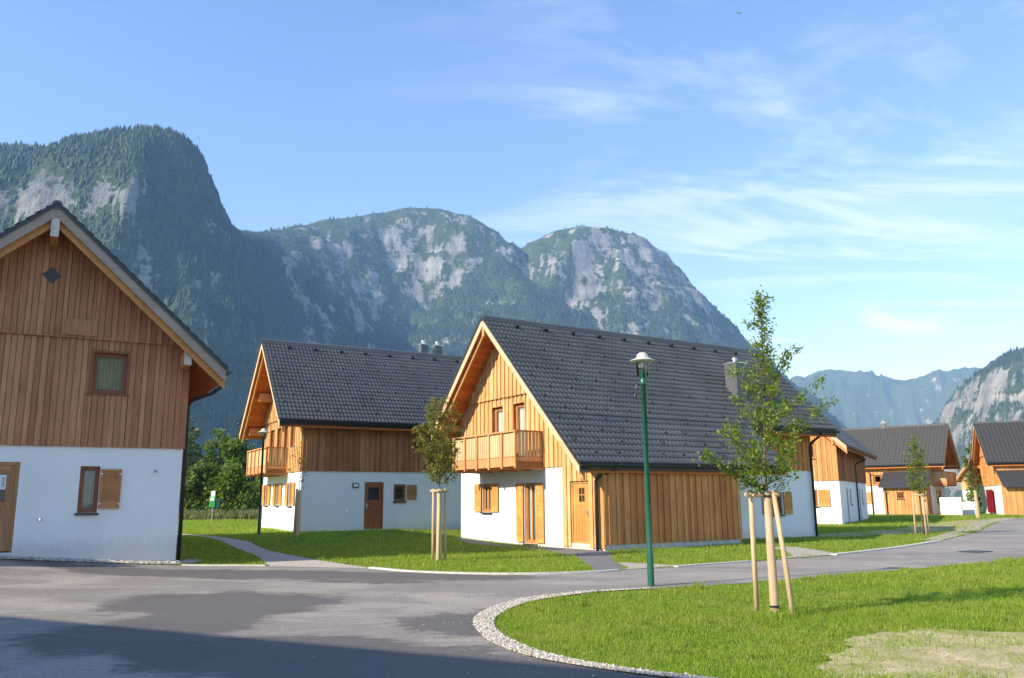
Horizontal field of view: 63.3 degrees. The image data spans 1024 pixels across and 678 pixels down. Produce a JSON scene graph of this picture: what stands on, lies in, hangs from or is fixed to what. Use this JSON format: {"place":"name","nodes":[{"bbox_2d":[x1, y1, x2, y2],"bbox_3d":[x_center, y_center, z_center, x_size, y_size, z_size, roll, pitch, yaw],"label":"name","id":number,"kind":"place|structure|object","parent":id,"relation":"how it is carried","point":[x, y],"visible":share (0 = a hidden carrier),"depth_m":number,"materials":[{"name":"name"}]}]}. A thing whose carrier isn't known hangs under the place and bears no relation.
{"place":"outdoors","nodes":[
{"label":"outdoors","id":0,"kind":"place"},
{"bbox_2d":[177,533,367,567],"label":"gravel path","id":1,"kind":"structure","parent":0,"point":[270,558],"depth_m":22.27,"materials":[{"name":"grey gravel"}]},
{"bbox_2d":[0,128,1023,496],"bbox_3d":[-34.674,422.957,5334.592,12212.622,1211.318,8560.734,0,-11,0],"label":"mountains","id":2,"kind":"structure","parent":0,"point":[584,254],"depth_m":3003.52,"materials":[{"name":"grey stone"}]},
{"bbox_2d":[0,123,1023,485],"bbox_3d":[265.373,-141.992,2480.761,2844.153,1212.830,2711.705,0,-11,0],"label":"mountain forest","id":3,"kind":"object","parent":2,"relation":"on","point":[74,141],"visible":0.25,"depth_m":2118.48,"materials":[{"name":"green plant"}]},
{"bbox_2d":[0,518,1023,677],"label":"road","id":4,"kind":"structure","parent":0,"point":[141,627],"depth_m":11.36,"materials":[{"name":"grey asphalt"}]},
{"bbox_2d":[23,565,715,676],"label":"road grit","id":5,"kind":"object","parent":4,"relation":"on","point":[454,622],"visible":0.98,"depth_m":9.96,"materials":[{"name":"gravel"}]},
{"bbox_2d":[957,550,992,552],"bbox_3d":[12.649,5.798,22.691,0.840,0.022,0.600,8,-14,-37],"label":"drain cover","id":6,"kind":"object","parent":4,"relation":"on","point":[977,551],"visible":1,"depth_m":22.54,"materials":[{"name":"metal"}]},
{"bbox_2d":[0,528,1023,590],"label":"lawn grass","id":7,"kind":"structure","parent":0,"point":[416,563],"depth_m":23.35,"materials":[{"name":"green plant"}]},
{"bbox_2d":[0,497,1023,677],"bbox_3d":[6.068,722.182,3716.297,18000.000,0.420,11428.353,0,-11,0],"label":"ground","id":8,"kind":"structure","parent":0,"point":[521,554],"depth_m":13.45,"materials":[{"name":"green plant"}]},
{"bbox_2d":[0,200,231,561],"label":"chalet","id":9,"kind":"object","parent":8,"relation":"on","point":[106,486],"visible":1,"depth_m":20.50,"materials":[{"name":"wood"}]},
{"bbox_2d":[0,462,20,551],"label":"door","id":10,"kind":"structure","parent":9,"relation":"in","point":[9,471],"depth_m":19.48,"materials":[{"name":"brown wood"}]},
{"bbox_2d":[75,466,100,514],"bbox_3d":[-10.346,3.703,20.291,0.516,1.175,0.255,6,-13,-28],"label":"window","id":11,"kind":"structure","parent":9,"relation":"in","point":[89,475],"depth_m":20.34,"materials":[{"name":"brown wood"}]},
{"bbox_2d":[86,349,131,396],"bbox_3d":[-10.151,0.867,20.964,1.010,1.155,0.255,6,-13,-28],"label":"window","id":12,"kind":"structure","parent":9,"relation":"in","point":[109,372],"depth_m":21.01,"materials":[{"name":"brown wood"}]},
{"bbox_2d":[124,559,200,563],"bbox_3d":[-11.834,5.027,18.735,9.691,0.415,1.593,7,-13,-34],"label":"gravel splash strip","id":13,"kind":"object","parent":8,"relation":"on","point":[186,560],"visible":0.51,"depth_m":21.50,"materials":[{"name":"grey gravel"}]},
{"bbox_2d":[0,555,195,564],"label":"gravel stones","id":14,"kind":"object","parent":13,"relation":"on","point":[100,561],"visible":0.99,"depth_m":19.75,"materials":[{"name":"grey gravel"}]},
{"bbox_2d":[182,420,202,488],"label":"tree","id":15,"kind":"object","parent":8,"relation":"on","point":[190,453],"visible":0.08,"depth_m":87.27,"materials":[{"name":"green plant"}]},
{"bbox_2d":[179,459,223,510],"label":"tree","id":16,"kind":"object","parent":8,"relation":"on","point":[195,496],"visible":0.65,"depth_m":81.77,"materials":[{"name":"green plant"}]},
{"bbox_2d":[209,491,220,521],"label":"waste bag dispenser","id":17,"kind":"object","parent":8,"relation":"on","point":[214,502],"visible":0.97,"depth_m":54.95,"materials":[{"name":"metal"}]},
{"bbox_2d":[197,428,236,487],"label":"tree","id":18,"kind":"object","parent":8,"relation":"on","point":[223,439],"visible":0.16,"depth_m":91.94,"materials":[{"name":"green plant"}]},
{"bbox_2d":[178,508,261,519],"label":"tall weeds","id":19,"kind":"object","parent":8,"relation":"on","point":[221,514],"visible":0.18,"depth_m":62.00,"materials":[{"name":"green plant"}]},
{"bbox_2d":[181,564,265,565],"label":"kerb","id":20,"kind":"structure","parent":8,"relation":"on","point":[218,565],"depth_m":19.92,"materials":[{"name":"concrete"}]},
{"bbox_2d":[203,462,258,510],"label":"tree","id":21,"kind":"object","parent":8,"relation":"on","point":[232,482],"visible":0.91,"depth_m":80.85,"materials":[{"name":"green plant"}]},
{"bbox_2d":[201,432,261,510],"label":"tree","id":22,"kind":"object","parent":8,"relation":"on","point":[241,456],"visible":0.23,"depth_m":88.62,"materials":[{"name":"green plant"}]},
{"bbox_2d":[236,419,248,466],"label":"tree","id":23,"kind":"object","parent":8,"relation":"on","point":[238,436],"visible":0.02,"depth_m":100.59,"materials":[{"name":"green plant"}]},
{"bbox_2d":[252,477,263,503],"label":"tree","id":24,"kind":"object","parent":8,"relation":"on","point":[257,490],"visible":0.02,"depth_m":85.24,"materials":[{"name":"green plant"}]},
{"bbox_2d":[257,428,269,534],"bbox_3d":[-9.982,5.800,33.056,0.470,4.490,0.470,0,-11,0],"label":"street lamp","id":25,"kind":"object","parent":8,"relation":"on","point":[262,431],"visible":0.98,"depth_m":33.08,"materials":[{"name":"green metal"}]},
{"bbox_2d":[293,489,297,533],"bbox_3d":[-8.499,6.904,32.595,0.136,2.032,0.094,0,-11,0],"label":"tree support","id":26,"kind":"object","parent":8,"relation":"on","point":[294,527],"visible":0.79,"depth_m":32.56,"materials":[{"name":"brown wood"}]},
{"bbox_2d":[288,442,308,534],"bbox_3d":[-8.442,5.944,32.851,0.855,3.714,0.807,6,-13,-32],"label":"tree","id":27,"kind":"object","parent":8,"relation":"on","point":[298,516],"visible":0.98,"depth_m":32.65,"materials":[{"name":"green plant"}]},
{"bbox_2d":[238,339,462,531],"bbox_3d":[-4.831,4.985,42.119,15.939,10.250,8.098,6,-13,-29],"label":"chalet","id":28,"kind":"object","parent":8,"relation":"on","point":[348,417],"visible":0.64,"depth_m":37.81,"materials":[{"name":"tile"}]},
{"bbox_2d":[269,429,274,465],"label":"balcony door","id":29,"kind":"structure","parent":28,"relation":"in","point":[273,436],"depth_m":40.53,"materials":[{"name":"brown wood"}]},
{"bbox_2d":[274,483,279,506],"bbox_3d":[-10.886,7.268,38.699,0.205,1.075,0.700,6,-13,-29],"label":"window","id":30,"kind":"structure","parent":28,"relation":"in","point":[278,483],"depth_m":38.90,"materials":[{"name":"brown wood"}]},
{"bbox_2d":[276,427,281,465],"bbox_3d":[-10.860,5.129,39.082,0.205,1.950,0.820,6,-13,-29],"label":"balcony door","id":31,"kind":"structure","parent":28,"relation":"in","point":[280,443],"depth_m":39.39,"materials":[{"name":"brown wood"}]},
{"bbox_2d":[283,427,287,465],"bbox_3d":[-10.241,4.917,38.017,0.205,1.950,0.760,6,-13,-29],"label":"balcony door","id":32,"kind":"structure","parent":28,"relation":"in","point":[285,435],"depth_m":38.32,"materials":[{"name":"brown wood"}]},
{"bbox_2d":[286,482,291,506],"bbox_3d":[-9.789,6.904,36.817,0.205,1.095,0.680,6,-13,-29],"label":"window","id":33,"kind":"structure","parent":28,"relation":"in","point":[290,505],"depth_m":37.00,"materials":[{"name":"brown wood"}]},
{"bbox_2d":[290,427,295,446],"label":"window","id":34,"kind":"structure","parent":28,"relation":"in","point":[294,433],"depth_m":37.34,"materials":[{"name":"brown wood"}]},
{"bbox_2d":[364,482,383,528],"bbox_3d":[-6.182,7.415,36.993,0.897,2.050,0.185,6,-13,-29],"label":"door","id":35,"kind":"structure","parent":28,"relation":"in","point":[373,499],"depth_m":37.00,"materials":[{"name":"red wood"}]},
{"bbox_2d":[393,484,406,502],"bbox_3d":[-5.104,7.004,37.642,0.660,0.815,0.205,6,-13,-29],"label":"window","id":36,"kind":"structure","parent":28,"relation":"in","point":[395,485],"depth_m":37.69,"materials":[{"name":"brown wood"}]},
{"bbox_2d":[413,440,425,450],"bbox_3d":[-4.279,4.944,38.531,0.720,0.485,0.205,6,-13,-29],"label":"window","id":37,"kind":"structure","parent":28,"relation":"in","point":[416,440],"depth_m":38.49,"materials":[{"name":"brown wood"}]},
{"bbox_2d":[411,393,463,561],"bbox_3d":[-1.890,3.539,21.083,1.375,4.315,1.588,2,-11,-14],"label":"tree","id":38,"kind":"object","parent":8,"relation":"on","point":[436,473],"visible":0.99,"depth_m":21.12,"materials":[{"name":"green plant"}]},
{"bbox_2d":[430,489,447,559],"bbox_3d":[-1.840,4.794,20.826,0.460,2.050,0.356,0,-11,0],"label":"tree support","id":39,"kind":"object","parent":8,"relation":"on","point":[433,491],"visible":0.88,"depth_m":20.86,"materials":[{"name":"brown wood"}]},
{"bbox_2d":[368,567,619,574],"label":"kerb","id":40,"kind":"structure","parent":8,"relation":"on","point":[501,573],"depth_m":17.12,"materials":[{"name":"concrete"}]},
{"bbox_2d":[473,587,717,677],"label":"gravel stones","id":41,"kind":"object","parent":8,"relation":"on","point":[485,627],"visible":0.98,"depth_m":8.75,"materials":[{"name":"grey gravel"}]},
{"bbox_2d":[178,514,1023,532],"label":"lawn grass","id":42,"kind":"structure","parent":8,"relation":"on","point":[253,523],"depth_m":46.72,"materials":[{"name":"green plant"}]},
{"bbox_2d":[431,315,839,550],"bbox_3d":[5.352,3.950,32.035,14.411,8.727,9.724,6,-13,-32],"label":"chalet","id":43,"kind":"object","parent":8,"relation":"on","point":[550,445],"visible":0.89,"depth_m":28.52,"materials":[{"name":"tile"}]},
{"bbox_2d":[480,484,492,513],"bbox_3d":[-0.858,5.820,30.264,0.255,1.075,0.740,6,-13,-32],"label":"window","id":44,"kind":"structure","parent":43,"relation":"in","point":[487,489],"depth_m":30.36,"materials":[{"name":"brown wood"}]},
{"bbox_2d":[492,405,502,458],"bbox_3d":[-0.416,3.446,30.010,0.235,2.080,0.860,6,-13,-32],"label":"balcony door","id":45,"kind":"structure","parent":43,"relation":"in","point":[498,418],"depth_m":30.32,"materials":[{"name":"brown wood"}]},
{"bbox_2d":[513,401,526,456],"bbox_3d":[0.349,3.211,28.830,0.235,2.080,0.850,6,-13,-32],"label":"balcony door","id":46,"kind":"structure","parent":43,"relation":"in","point":[519,423],"depth_m":29.11,"materials":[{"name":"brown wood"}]},
{"bbox_2d":[523,482,537,545],"bbox_3d":[0.673,5.852,27.819,0.255,2.055,0.820,6,-13,-32],"label":"balcony door","id":47,"kind":"structure","parent":43,"relation":"in","point":[530,487],"depth_m":27.96,"materials":[{"name":"brown wood"}]},
{"bbox_2d":[571,481,589,543],"bbox_3d":[2.156,5.384,25.588,0.185,1.990,0.940,6,-13,-32],"label":"door","id":48,"kind":"structure","parent":43,"relation":"in","point":[580,510],"depth_m":25.66,"materials":[{"name":"brown wood"}]},
{"bbox_2d":[772,492,785,515],"bbox_3d":[10.073,6.281,31.645,0.710,0.915,0.205,6,-13,-32],"label":"window","id":49,"kind":"structure","parent":43,"relation":"in","point":[779,498],"depth_m":31.78,"materials":[{"name":"brown wood"}]},
{"bbox_2d":[630,352,654,585],"bbox_3d":[2.410,2.427,14.846,0.470,4.450,0.470,0,-11,0],"label":"street lamp","id":50,"kind":"object","parent":8,"relation":"on","point":[640,359],"visible":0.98,"depth_m":14.86,"materials":[{"name":"green metal"}]},
{"bbox_2d":[618,562,672,569],"bbox_3d":[3.183,5.143,18.871,1.520,0.001,2.180,0,-11,0],"label":"gravel apron","id":51,"kind":"object","parent":8,"relation":"on","point":[636,565],"visible":0.83,"depth_m":18.86,"materials":[{"name":"grey gravel"}]},
{"bbox_2d":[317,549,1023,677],"bbox_3d":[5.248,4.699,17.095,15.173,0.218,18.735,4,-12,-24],"label":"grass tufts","id":52,"kind":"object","parent":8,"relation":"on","point":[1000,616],"visible":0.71,"depth_m":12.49,"materials":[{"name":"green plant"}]},
{"bbox_2d":[673,560,751,566],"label":"kerb","id":53,"kind":"structure","parent":8,"relation":"on","point":[711,563],"depth_m":19.02,"materials":[{"name":"concrete"}]},
{"bbox_2d":[692,285,838,613],"bbox_3d":[3.441,1.456,11.101,1.744,4.514,1.332,-6,-12,28],"label":"tree","id":54,"kind":"object","parent":8,"relation":"on","point":[744,477],"visible":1,"depth_m":11.13,"materials":[{"name":"green plant"}]},
{"bbox_2d":[744,490,795,614],"bbox_3d":[3.415,2.928,10.912,0.645,1.857,0.218,-10,-14,40],"label":"tree support","id":55,"kind":"object","parent":8,"relation":"on","point":[750,495],"visible":0.81,"depth_m":10.99,"materials":[{"name":"brown wood"}]},
{"bbox_2d":[722,602,830,622],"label":"grass tufts","id":56,"kind":"object","parent":8,"relation":"on","point":[798,611],"visible":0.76,"depth_m":10.59,"materials":[{"name":"green plant"}]},
{"bbox_2d":[809,413,877,524],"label":"chalet","id":57,"kind":"object","parent":8,"relation":"on","point":[839,473],"visible":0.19,"depth_m":47.51,"materials":[{"name":"wood"}]},
{"bbox_2d":[812,443,815,459],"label":"window","id":58,"kind":"structure","parent":57,"relation":"in","point":[813,458],"depth_m":47.77,"materials":[{"name":"brown wood"}]},
{"bbox_2d":[815,490,817,505],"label":"window","id":59,"kind":"structure","parent":57,"relation":"in","point":[815,490],"depth_m":47.29,"materials":[{"name":"brown wood"}]},
{"bbox_2d":[846,488,849,521],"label":"door","id":60,"kind":"structure","parent":57,"relation":"in","point":[846,488],"depth_m":49.55,"materials":[{"name":"grey paint"}]},
{"bbox_2d":[859,489,861,519],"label":"door","id":61,"kind":"structure","parent":57,"relation":"in","point":[859,489],"depth_m":54.92,"materials":[{"name":"grey paint"}]},
{"bbox_2d":[830,540,942,554],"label":"kerb","id":62,"kind":"structure","parent":8,"relation":"on","point":[887,548],"depth_m":23.93,"materials":[{"name":"concrete"}]},
{"bbox_2d":[813,519,984,536],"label":"dry verge","id":63,"kind":"structure","parent":8,"relation":"on","point":[959,523],"depth_m":37.98,"materials":[{"name":"grey gravel"}]},
{"bbox_2d":[842,421,960,514],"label":"chalet","id":64,"kind":"object","parent":8,"relation":"on","point":[888,491],"visible":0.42,"depth_m":74.19,"materials":[{"name":"tile"}]},
{"bbox_2d":[897,492,904,499],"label":"window","id":65,"kind":"structure","parent":64,"relation":"in","point":[898,493],"depth_m":71.54,"materials":[{"name":"brown wood"}]},
{"bbox_2d":[936,490,940,504],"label":"window","id":66,"kind":"structure","parent":64,"relation":"in","point":[939,496],"depth_m":74.41,"materials":[{"name":"brown wood"}]},
{"bbox_2d":[805,628,1023,677],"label":"dry ground patch","id":67,"kind":"object","parent":8,"relation":"on","point":[980,656],"visible":0.8,"depth_m":7.89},
{"bbox_2d":[902,434,933,534],"bbox_3d":[16.415,5.907,33.557,1.065,4.117,1.059,0,-11,0],"label":"tree","id":68,"kind":"object","parent":8,"relation":"on","point":[914,447],"visible":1,"depth_m":33.63,"materials":[{"name":"green plant"}]},
{"bbox_2d":[910,494,929,534],"bbox_3d":[16.441,7.144,33.260,0.640,1.872,0.470,0,-11,0],"label":"tree support","id":69,"kind":"object","parent":8,"relation":"on","point":[924,510],"visible":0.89,"depth_m":33.34,"materials":[{"name":"brown wood"}]},
{"bbox_2d":[939,497,962,514],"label":"garden wall","id":70,"kind":"structure","parent":8,"relation":"on","point":[951,505],"depth_m":68.10,"materials":[{"name":"white paint"}]},
{"bbox_2d":[956,460,970,501],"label":"chalet","id":71,"kind":"object","parent":8,"relation":"on","point":[960,475],"visible":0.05,"depth_m":140.13,"materials":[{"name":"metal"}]},
{"bbox_2d":[923,518,1016,539],"bbox_3d":[24.227,9.677,43.172,1.563,0.001,35.105,-8,-13,34],"label":"pale verge strip","id":72,"kind":"object","parent":8,"relation":"on","point":[977,524],"visible":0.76,"depth_m":38.74,"materials":[{"name":"grey gravel"}]},
{"bbox_2d":[960,438,979,506],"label":"tree","id":73,"kind":"object","parent":8,"relation":"on","point":[965,462],"visible":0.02,"depth_m":95.32,"materials":[{"name":"green plant"}]},
{"bbox_2d":[962,502,979,514],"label":"garden wall","id":74,"kind":"structure","parent":8,"relation":"on","point":[968,508],"depth_m":68.69,"materials":[{"name":"white paint"}]},
{"bbox_2d":[960,469,984,517],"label":"tree","id":75,"kind":"object","parent":8,"relation":"on","point":[975,499],"visible":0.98,"depth_m":57.62,"materials":[{"name":"green plant"}]},
{"bbox_2d":[963,461,981,509],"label":"tree","id":76,"kind":"object","parent":8,"relation":"on","point":[971,493],"visible":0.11,"depth_m":88.40,"materials":[{"name":"green plant"}]},
{"bbox_2d":[969,420,1023,514],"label":"chalet","id":77,"kind":"object","parent":8,"relation":"on","point":[997,456],"visible":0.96,"depth_m":69.62,"materials":[{"name":"wood"}]},
{"bbox_2d":[986,489,994,512],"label":"door","id":78,"kind":"structure","parent":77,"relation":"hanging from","point":[990,501],"depth_m":70.86,"materials":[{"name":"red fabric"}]},
{"bbox_2d":[0,0,1023,379],"label":"sky","id":79,"kind":"structure","parent":0,"point":[858,163],"materials":[{"name":"blue"}]},
{"bbox_2d":[457,538,624,569],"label":"entrance path","id":80,"kind":"structure","parent":0,"point":[599,560],"depth_m":22.83,"materials":[{"name":"asphalt"}]},
{"bbox_2d":[757,547,831,560],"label":"side path","id":81,"kind":"structure","parent":0,"point":[795,552],"depth_m":22.90,"materials":[{"name":"grey gravel"}]}
]}

